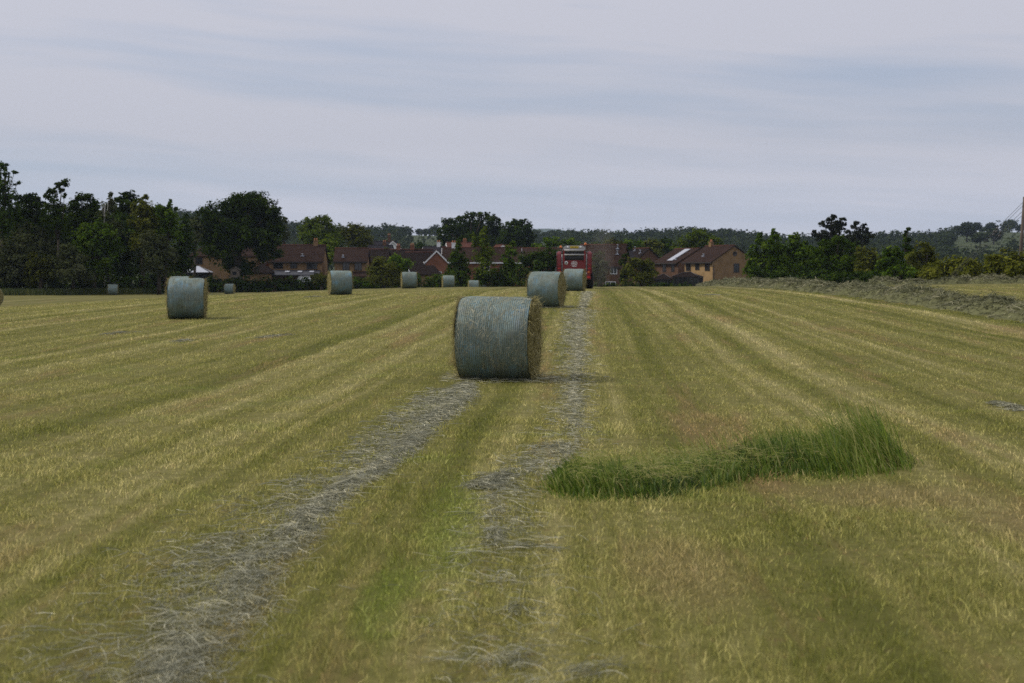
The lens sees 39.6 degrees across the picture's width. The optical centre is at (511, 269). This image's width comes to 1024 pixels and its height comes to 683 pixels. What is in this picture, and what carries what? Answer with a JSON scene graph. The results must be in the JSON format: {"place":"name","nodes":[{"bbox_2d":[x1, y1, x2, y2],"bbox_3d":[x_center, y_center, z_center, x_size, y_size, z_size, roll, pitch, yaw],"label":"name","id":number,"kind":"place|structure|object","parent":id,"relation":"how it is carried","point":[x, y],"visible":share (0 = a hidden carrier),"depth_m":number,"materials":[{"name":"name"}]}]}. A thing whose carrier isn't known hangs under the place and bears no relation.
{"place":"outdoors","nodes":[
{"label":"outdoors","id":0,"kind":"place"},
{"bbox_2d":[268,238,328,291],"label":"house","id":1,"kind":"structure","parent":0,"point":[297,260],"depth_m":240.15,"materials":[{"name":"beige brick"}]},
{"bbox_2d":[333,247,369,286],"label":"house","id":2,"kind":"structure","parent":0,"point":[355,261],"depth_m":236.33,"materials":[{"name":"beige brick"}]},
{"bbox_2d":[405,252,432,264],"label":"house","id":3,"kind":"structure","parent":0,"point":[419,258],"depth_m":250.31,"materials":[{"name":"red brick"}]},
{"bbox_2d":[423,249,448,273],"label":"house","id":4,"kind":"structure","parent":0,"point":[436,258],"depth_m":236.12,"materials":[{"name":"red brick"}]},
{"bbox_2d":[441,240,521,285],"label":"house","id":5,"kind":"structure","parent":0,"point":[446,252],"depth_m":241.95,"materials":[{"name":"red brick"}]},
{"bbox_2d":[0,283,1023,682],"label":"field","id":6,"kind":"structure","parent":0,"point":[624,651],"depth_m":10.10,"materials":[{"name":"green plant"}]},
{"bbox_2d":[1,287,165,295],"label":"grass verge","id":7,"kind":"object","parent":6,"relation":"on","point":[52,291],"depth_m":166.32,"materials":[{"name":"plant"}]},
{"bbox_2d":[107,284,118,294],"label":"round bale","id":8,"kind":"object","parent":6,"relation":"on","point":[112,289],"visible":0.99,"depth_m":168.00},
{"bbox_2d":[163,276,210,318],"bbox_3d":[-10.151,0.871,44.493,1.508,1.326,1.433,0,0,-8],"label":"round bale","id":9,"kind":"object","parent":6,"relation":"on","point":[187,298],"visible":1,"depth_m":43.97},
{"bbox_2d":[223,284,235,293],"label":"round bale","id":10,"kind":"object","parent":6,"relation":"on","point":[229,289],"visible":0.98,"depth_m":175.49},
{"bbox_2d":[0,381,484,682],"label":"hay swath","id":11,"kind":"object","parent":6,"relation":"on","point":[338,492],"visible":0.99,"depth_m":7.82,"materials":[{"name":"grey plant"}]},
{"bbox_2d":[326,270,353,294],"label":"round bale","id":12,"kind":"object","parent":6,"relation":"on","point":[340,282],"visible":0.99,"depth_m":74.21},
{"bbox_2d":[400,272,417,287],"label":"round bale","id":13,"kind":"object","parent":6,"relation":"on","point":[408,279],"visible":0.98,"depth_m":108.97},
{"bbox_2d":[441,275,454,286],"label":"round bale","id":14,"kind":"object","parent":6,"relation":"on","point":[447,280],"visible":0.91,"depth_m":139.47},
{"bbox_2d":[446,294,546,379],"bbox_3d":[-0.194,1.011,21.840,1.537,1.348,1.450,0,0,9],"label":"round bale","id":15,"kind":"object","parent":6,"relation":"on","point":[500,338],"visible":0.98,"depth_m":21.33},
{"bbox_2d":[384,441,662,682],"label":"hay scraps","id":16,"kind":"object","parent":6,"relation":"on","point":[487,482],"visible":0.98,"depth_m":8.02,"materials":[{"name":"grey plant"}]},
{"bbox_2d":[525,271,568,307],"bbox_3d":[1.231,0.675,50.187,1.508,1.326,1.433,0,0,15],"label":"round bale","id":17,"kind":"object","parent":6,"relation":"on","point":[551,287],"visible":0.82,"depth_m":49.69},
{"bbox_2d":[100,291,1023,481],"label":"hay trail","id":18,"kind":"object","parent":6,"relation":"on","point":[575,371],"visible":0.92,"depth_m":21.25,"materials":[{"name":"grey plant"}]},
{"bbox_2d":[556,246,592,288],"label":"round baler","id":19,"kind":"object","parent":6,"relation":"on","point":[574,257],"visible":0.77,"depth_m":94.10,"materials":[{"name":"metal"}]},
{"bbox_2d":[563,269,587,290],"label":"round bale","id":20,"kind":"object","parent":6,"relation":"on","point":[576,279],"visible":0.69,"depth_m":79.97},
{"bbox_2d":[535,389,923,504],"bbox_3d":[1.811,1.349,11.534,4.359,0.620,1.926,0,0,-37],"label":"tall grass clump","id":21,"kind":"object","parent":6,"relation":"on","point":[866,446],"visible":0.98,"depth_m":11.40,"materials":[{"name":"green plant"}]},
{"bbox_2d":[694,275,1023,323],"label":"hay windrow","id":22,"kind":"object","parent":6,"relation":"on","point":[1000,306],"visible":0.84,"depth_m":55.02,"materials":[{"name":"plant"}]},
{"bbox_2d":[869,273,1023,284],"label":"hay windrow","id":23,"kind":"object","parent":6,"relation":"on","point":[985,279],"visible":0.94,"depth_m":103.60,"materials":[{"name":"plant"}]},
{"bbox_2d":[915,247,1023,279],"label":"field hedge","id":24,"kind":"object","parent":6,"relation":"on","point":[1011,266],"visible":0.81,"depth_m":122.37,"materials":[{"name":"green plant"}]},
{"bbox_2d":[0,0,1023,237],"label":"sky","id":25,"kind":"structure","parent":0,"point":[787,116],"materials":[{"name":"grey"}]},
{"bbox_2d":[22,223,1023,292],"bbox_3d":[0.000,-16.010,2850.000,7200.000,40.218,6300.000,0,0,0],"label":"terrain","id":26,"kind":"structure","parent":0,"point":[961,242],"depth_m":825.64,"materials":[{"name":"plant"}]},
{"bbox_2d":[0,161,24,260],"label":"tall tree","id":27,"kind":"object","parent":26,"relation":"on","point":[6,198],"visible":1,"depth_m":171.45,"materials":[{"name":"green plant"}]},
{"bbox_2d":[0,232,43,289],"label":"willow shrub","id":28,"kind":"object","parent":26,"relation":"on","point":[14,252],"visible":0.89,"depth_m":166.82,"materials":[{"name":"green plant"}]},
{"bbox_2d":[3,192,51,251],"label":"broad tree","id":29,"kind":"object","parent":26,"relation":"on","point":[29,200],"visible":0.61,"depth_m":177.34,"materials":[{"name":"green plant"}]},
{"bbox_2d":[11,220,59,257],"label":"willow shrub","id":30,"kind":"object","parent":26,"relation":"on","point":[43,240],"visible":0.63,"depth_m":175.23,"materials":[{"name":"green plant"}]},
{"bbox_2d":[21,251,60,290],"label":"willow shrub","id":31,"kind":"object","parent":26,"relation":"on","point":[40,276],"visible":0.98,"depth_m":165.72,"materials":[{"name":"green plant"}]},
{"bbox_2d":[1,201,82,283],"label":"broad tree","id":32,"kind":"object","parent":26,"relation":"on","point":[67,211],"visible":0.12,"depth_m":190.66,"materials":[{"name":"green plant"}]},
{"bbox_2d":[39,178,69,255],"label":"open tree","id":33,"kind":"object","parent":26,"relation":"on","point":[56,223],"visible":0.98,"depth_m":173.63,"materials":[{"name":"green plant"}]},
{"bbox_2d":[37,211,89,277],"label":"broad tree","id":34,"kind":"object","parent":26,"relation":"on","point":[63,239],"visible":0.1,"depth_m":182.59,"materials":[{"name":"green plant"}]},
{"bbox_2d":[46,242,97,289],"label":"willow shrub","id":35,"kind":"object","parent":26,"relation":"on","point":[67,259],"visible":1,"depth_m":165.89,"materials":[{"name":"green plant"}]},
{"bbox_2d":[63,191,102,270],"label":"broad tree","id":36,"kind":"object","parent":26,"relation":"on","point":[80,217],"visible":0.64,"depth_m":178.71,"materials":[{"name":"green plant"}]},
{"bbox_2d":[0,271,187,291],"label":"bramble hedge","id":37,"kind":"object","parent":26,"relation":"on","point":[148,284],"visible":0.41,"depth_m":174.18,"materials":[{"name":"green plant"}]},
{"bbox_2d":[67,217,125,289],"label":"round tree","id":38,"kind":"object","parent":26,"relation":"on","point":[98,262],"visible":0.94,"depth_m":169.76,"materials":[{"name":"green plant"}]},
{"bbox_2d":[94,192,124,283],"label":"birch tree","id":39,"kind":"object","parent":26,"relation":"on","point":[110,203],"visible":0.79,"depth_m":172.99,"materials":[{"name":"green plant"}]},
{"bbox_2d":[101,213,148,282],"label":"broad tree","id":40,"kind":"object","parent":26,"relation":"on","point":[124,270],"visible":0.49,"depth_m":183.15,"materials":[{"name":"green plant"}]},
{"bbox_2d":[112,190,139,266],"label":"broad tree","id":41,"kind":"object","parent":26,"relation":"on","point":[127,198],"visible":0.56,"depth_m":185.51,"materials":[{"name":"green plant"}]},
{"bbox_2d":[83,201,172,286],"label":"broad tree","id":42,"kind":"object","parent":26,"relation":"on","point":[118,214],"visible":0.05,"depth_m":191.17,"materials":[{"name":"green plant"}]},
{"bbox_2d":[125,194,162,287],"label":"pointed tree","id":43,"kind":"object","parent":26,"relation":"on","point":[142,224],"visible":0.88,"depth_m":175.56,"materials":[{"name":"green plant"}]},
{"bbox_2d":[135,230,180,294],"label":"round tree","id":44,"kind":"object","parent":26,"relation":"on","point":[150,243],"visible":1,"depth_m":170.58,"materials":[{"name":"green plant"}]},
{"bbox_2d":[139,199,184,289],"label":"broad tree","id":45,"kind":"object","parent":26,"relation":"on","point":[170,220],"visible":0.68,"depth_m":177.49,"materials":[{"name":"green plant"}]},
{"bbox_2d":[163,213,199,275],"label":"broad tree","id":46,"kind":"object","parent":26,"relation":"on","point":[185,264],"visible":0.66,"depth_m":194.50,"materials":[{"name":"green plant"}]},
{"bbox_2d":[188,215,205,277],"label":"tree","id":47,"kind":"object","parent":26,"relation":"on","point":[195,223],"visible":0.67,"depth_m":214.85,"materials":[{"name":"green plant"}]},
{"bbox_2d":[185,265,212,292],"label":"conservatory","id":48,"kind":"object","parent":26,"relation":"on","point":[202,272],"visible":0.3,"depth_m":230.02,"materials":[{"name":"beige brick"}]},
{"bbox_2d":[187,245,259,291],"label":"house","id":49,"kind":"structure","parent":26,"relation":"on","point":[203,262],"depth_m":240.17,"materials":[{"name":"beige brick"}]},
{"bbox_2d":[229,267,241,277],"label":"playhouse","id":50,"kind":"object","parent":26,"relation":"on","point":[234,271],"visible":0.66,"depth_m":218.00,"materials":[{"name":"brown wood"}]},
{"bbox_2d":[195,190,285,280],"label":"oak tree","id":51,"kind":"object","parent":26,"relation":"on","point":[252,213],"visible":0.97,"depth_m":219.12,"materials":[{"name":"green plant"}]},
{"bbox_2d":[189,275,326,292],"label":"garden hedge","id":52,"kind":"object","parent":26,"relation":"on","point":[268,284],"visible":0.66,"depth_m":213.40,"materials":[{"name":"green plant"}]},
{"bbox_2d":[250,264,274,291],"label":"annexe","id":53,"kind":"structure","parent":26,"relation":"on","point":[265,270],"depth_m":236.00,"materials":[{"name":"beige brick"}]},
{"bbox_2d":[281,217,289,243],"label":"slender tree","id":54,"kind":"object","parent":26,"relation":"on","point":[287,235],"visible":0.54,"depth_m":249.49,"materials":[{"name":"green plant"}]},
{"bbox_2d":[310,272,327,289],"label":"round bush","id":55,"kind":"object","parent":26,"relation":"on","point":[321,278],"visible":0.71,"depth_m":207.39,"materials":[{"name":"green plant"}]},
{"bbox_2d":[295,214,344,246],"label":"round tree","id":56,"kind":"object","parent":26,"relation":"on","point":[316,225],"visible":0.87,"depth_m":298.37,"materials":[{"name":"green plant"}]},
{"bbox_2d":[318,238,338,274],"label":"tree","id":57,"kind":"object","parent":26,"relation":"on","point":[331,249],"visible":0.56,"depth_m":261.66,"materials":[{"name":"green plant"}]},
{"bbox_2d":[339,222,373,246],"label":"round tree","id":58,"kind":"object","parent":26,"relation":"on","point":[353,235],"visible":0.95,"depth_m":305.81,"materials":[{"name":"green plant"}]},
{"bbox_2d":[369,249,390,284],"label":"house","id":59,"kind":"structure","parent":26,"relation":"on","point":[380,252],"depth_m":254.35,"materials":[{"name":"brown brick"}]},
{"bbox_2d":[368,240,393,248],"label":"house","id":60,"kind":"structure","parent":26,"relation":"on","point":[380,246],"depth_m":302.33,"materials":[{"name":"grey tile"}]},
{"bbox_2d":[365,256,405,287],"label":"round bush","id":61,"kind":"object","parent":26,"relation":"on","point":[380,271],"visible":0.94,"depth_m":205.07,"materials":[{"name":"green plant"}]},
{"bbox_2d":[385,253,415,287],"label":"tree","id":62,"kind":"object","parent":26,"relation":"on","point":[404,264],"visible":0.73,"depth_m":211.23,"materials":[{"name":"green plant"}]},
{"bbox_2d":[390,243,433,258],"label":"house","id":63,"kind":"structure","parent":26,"relation":"on","point":[398,250],"depth_m":265.63,"materials":[{"name":"brown brick"}]},
{"bbox_2d":[408,265,440,287],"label":"outbuilding","id":64,"kind":"structure","parent":26,"relation":"on","point":[423,271],"depth_m":226.96,"materials":[{"name":"beige brick"}]},
{"bbox_2d":[324,273,526,289],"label":"garden hedge","id":65,"kind":"object","parent":26,"relation":"on","point":[364,284],"visible":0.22,"depth_m":211.25,"materials":[{"name":"green plant"}]},
{"bbox_2d":[422,240,445,252],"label":"house","id":66,"kind":"structure","parent":26,"relation":"on","point":[438,247],"depth_m":292.91,"materials":[{"name":"brown paint"}]},
{"bbox_2d":[445,238,471,246],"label":"house","id":67,"kind":"structure","parent":26,"relation":"on","point":[464,243],"depth_m":302.94,"materials":[{"name":"brick"}]},
{"bbox_2d":[444,236,474,286],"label":"conical tree","id":68,"kind":"object","parent":26,"relation":"on","point":[459,270],"visible":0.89,"depth_m":205.49,"materials":[{"name":"green plant"}]},
{"bbox_2d":[435,211,506,246],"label":"oak tree","id":69,"kind":"object","parent":26,"relation":"on","point":[465,228],"visible":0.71,"depth_m":334.50,"materials":[{"name":"green plant"}]},
{"bbox_2d":[469,225,496,278],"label":"conical tree","id":70,"kind":"object","parent":26,"relation":"on","point":[483,256],"visible":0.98,"depth_m":203.62,"materials":[{"name":"green plant"}]},
{"bbox_2d":[464,268,508,286],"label":"broad bush","id":71,"kind":"object","parent":26,"relation":"on","point":[497,280],"visible":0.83,"depth_m":201.14,"materials":[{"name":"green plant"}]},
{"bbox_2d":[498,240,522,286],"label":"conical tree","id":72,"kind":"object","parent":26,"relation":"on","point":[509,265],"visible":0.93,"depth_m":202.48,"materials":[{"name":"green plant"}]},
{"bbox_2d":[493,218,537,247],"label":"oak tree","id":73,"kind":"object","parent":26,"relation":"on","point":[517,235],"visible":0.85,"depth_m":328.65,"materials":[{"name":"green plant"}]},
{"bbox_2d":[9,208,1023,277],"bbox_3d":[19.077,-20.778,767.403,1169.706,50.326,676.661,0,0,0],"label":"woods","id":74,"kind":"object","parent":26,"relation":"on","point":[743,239],"visible":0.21,"depth_m":830.32,"materials":[{"name":"green plant"}]},
{"bbox_2d":[512,247,562,284],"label":"broad bush","id":75,"kind":"object","parent":26,"relation":"on","point":[543,260],"visible":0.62,"depth_m":198.64,"materials":[{"name":"green plant"}]},
{"bbox_2d":[521,247,563,285],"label":"house","id":76,"kind":"structure","parent":26,"relation":"on","point":[526,250],"depth_m":259.90,"materials":[{"name":"red brick"}]},
{"bbox_2d":[531,236,580,247],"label":"round tree","id":77,"kind":"object","parent":26,"relation":"on","point":[551,242],"visible":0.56,"depth_m":290.93,"materials":[{"name":"green plant"}]},
{"bbox_2d":[592,250,611,286],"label":"broad bush","id":78,"kind":"object","parent":26,"relation":"on","point":[599,269],"visible":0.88,"depth_m":201.73,"materials":[{"name":"green plant"}]},
{"bbox_2d":[603,237,624,243],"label":"round tree","id":79,"kind":"object","parent":26,"relation":"on","point":[612,240],"visible":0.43,"depth_m":309.65,"materials":[{"name":"green plant"}]},
{"bbox_2d":[618,253,629,284],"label":"tree","id":80,"kind":"object","parent":26,"relation":"on","point":[624,262],"visible":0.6,"depth_m":213.71,"materials":[{"name":"green plant"}]},
{"bbox_2d":[623,238,644,249],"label":"round tree","id":81,"kind":"object","parent":26,"relation":"on","point":[631,243],"visible":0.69,"depth_m":313.12,"materials":[{"name":"green plant"}]},
{"bbox_2d":[619,257,659,286],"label":"round bush","id":82,"kind":"object","parent":26,"relation":"on","point":[645,274],"visible":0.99,"depth_m":199.36,"materials":[{"name":"green plant"}]},
{"bbox_2d":[593,281,691,286],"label":"garden hedge","id":83,"kind":"object","parent":26,"relation":"on","point":[647,285],"visible":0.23,"depth_m":211.40,"materials":[{"name":"green plant"}]},
{"bbox_2d":[632,246,659,286],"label":"house","id":84,"kind":"structure","parent":26,"relation":"on","point":[645,253],"depth_m":266.83,"materials":[{"name":"brown brick"}]},
{"bbox_2d":[643,238,664,257],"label":"round tree","id":85,"kind":"object","parent":26,"relation":"on","point":[654,245],"visible":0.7,"depth_m":317.56,"materials":[{"name":"green plant"}]},
{"bbox_2d":[654,274,672,284],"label":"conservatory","id":86,"kind":"object","parent":26,"relation":"on","point":[663,278],"visible":0.45,"depth_m":226.70,"materials":[{"name":"grey glass"}]},
{"bbox_2d":[656,237,673,255],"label":"round tree","id":87,"kind":"object","parent":26,"relation":"on","point":[666,242],"visible":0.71,"depth_m":321.03,"materials":[{"name":"green plant"}]},
{"bbox_2d":[654,248,699,276],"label":"house","id":88,"kind":"structure","parent":26,"relation":"on","point":[670,264],"depth_m":257.30,"materials":[{"name":"brown brick"}]},
{"bbox_2d":[671,272,703,285],"bbox_3d":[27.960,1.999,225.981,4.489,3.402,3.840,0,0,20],"label":"car","id":89,"kind":"object","parent":26,"relation":"on","point":[690,278],"visible":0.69,"depth_m":224.63,"materials":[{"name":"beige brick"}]},
{"bbox_2d":[669,228,723,249],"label":"round tree","id":90,"kind":"object","parent":26,"relation":"on","point":[700,238],"visible":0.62,"depth_m":296.98,"materials":[{"name":"green plant"}]},
{"bbox_2d":[742,228,788,277],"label":"broad tree","id":91,"kind":"object","parent":26,"relation":"on","point":[770,255],"visible":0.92,"depth_m":171.33,"materials":[{"name":"green plant"}]},
{"bbox_2d":[780,232,820,277],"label":"broad tree","id":92,"kind":"object","parent":26,"relation":"on","point":[795,248],"visible":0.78,"depth_m":173.10,"materials":[{"name":"green plant"}]},
{"bbox_2d":[810,214,846,263],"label":"pine tree","id":93,"kind":"object","parent":26,"relation":"on","point":[834,228],"visible":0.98,"depth_m":231.13,"materials":[{"name":"green plant"}]},
{"bbox_2d":[744,266,925,283],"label":"scrub","id":94,"kind":"object","parent":26,"relation":"on","point":[838,278],"visible":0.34,"depth_m":153.07,"materials":[{"name":"green plant"}]},
{"bbox_2d":[807,235,866,275],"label":"broad tree","id":95,"kind":"object","parent":26,"relation":"on","point":[840,261],"visible":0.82,"depth_m":167.22,"materials":[{"name":"green plant"}]},
{"bbox_2d":[843,221,876,248],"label":"pine tree","id":96,"kind":"object","parent":26,"relation":"on","point":[857,236],"visible":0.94,"depth_m":235.71,"materials":[{"name":"green plant"}]},
{"bbox_2d":[853,246,886,272],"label":"broad bush","id":97,"kind":"object","parent":26,"relation":"on","point":[868,260],"visible":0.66,"depth_m":159.47,"materials":[{"name":"green plant"}]},
{"bbox_2d":[874,245,910,270],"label":"broad bush","id":98,"kind":"object","parent":26,"relation":"on","point":[888,258],"visible":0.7,"depth_m":149.44,"materials":[{"name":"green plant"}]},
{"bbox_2d":[882,262,919,280],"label":"broad bush","id":99,"kind":"object","parent":26,"relation":"on","point":[899,271],"visible":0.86,"depth_m":137.59,"materials":[{"name":"green plant"}]},
{"bbox_2d":[900,227,915,269],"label":"ivy tree","id":100,"kind":"object","parent":26,"relation":"on","point":[907,246],"visible":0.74,"depth_m":151.85,"materials":[{"name":"green plant"}]},
{"bbox_2d":[904,240,940,272],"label":"broad bush","id":101,"kind":"object","parent":26,"relation":"on","point":[926,253],"visible":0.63,"depth_m":145.78,"materials":[{"name":"green plant"}]},
{"bbox_2d":[938,232,957,249],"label":"hill tree","id":102,"kind":"object","parent":26,"relation":"on","point":[949,234],"visible":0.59,"depth_m":796.91,"materials":[{"name":"green plant"}]},
{"bbox_2d":[956,224,978,241],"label":"hill tree","id":103,"kind":"object","parent":26,"relation":"on","point":[966,230],"visible":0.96,"depth_m":827.69,"materials":[{"name":"green plant"}]},
{"bbox_2d":[970,232,989,245],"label":"hill tree","id":104,"kind":"object","parent":26,"relation":"on","point":[979,237],"visible":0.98,"depth_m":758.26,"materials":[{"name":"green plant"}]},
{"bbox_2d":[948,197,1023,277],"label":"utility pole","id":105,"kind":"object","parent":26,"relation":"on","point":[1021,235],"visible":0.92,"depth_m":122.88,"materials":[{"name":"metal"}]},
{"bbox_2d":[984,228,1003,244],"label":"hill tree","id":106,"kind":"object","parent":26,"relation":"on","point":[989,233],"visible":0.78,"depth_m":788.91,"materials":[{"name":"green plant"}]},
{"bbox_2d":[1001,219,1018,230],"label":"hill tree","id":107,"kind":"object","parent":26,"relation":"on","point":[1011,223],"visible":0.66,"depth_m":1072.25,"materials":[{"name":"green plant"}]},
{"bbox_2d":[580,244,631,286],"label":"house","id":108,"kind":"structure","parent":0,"point":[614,253],"depth_m":237.39,"materials":[{"name":"brown brick"}]},
{"bbox_2d":[681,240,748,281],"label":"house","id":109,"kind":"structure","parent":0,"point":[710,261],"depth_m":239.99,"materials":[{"name":"brick"}]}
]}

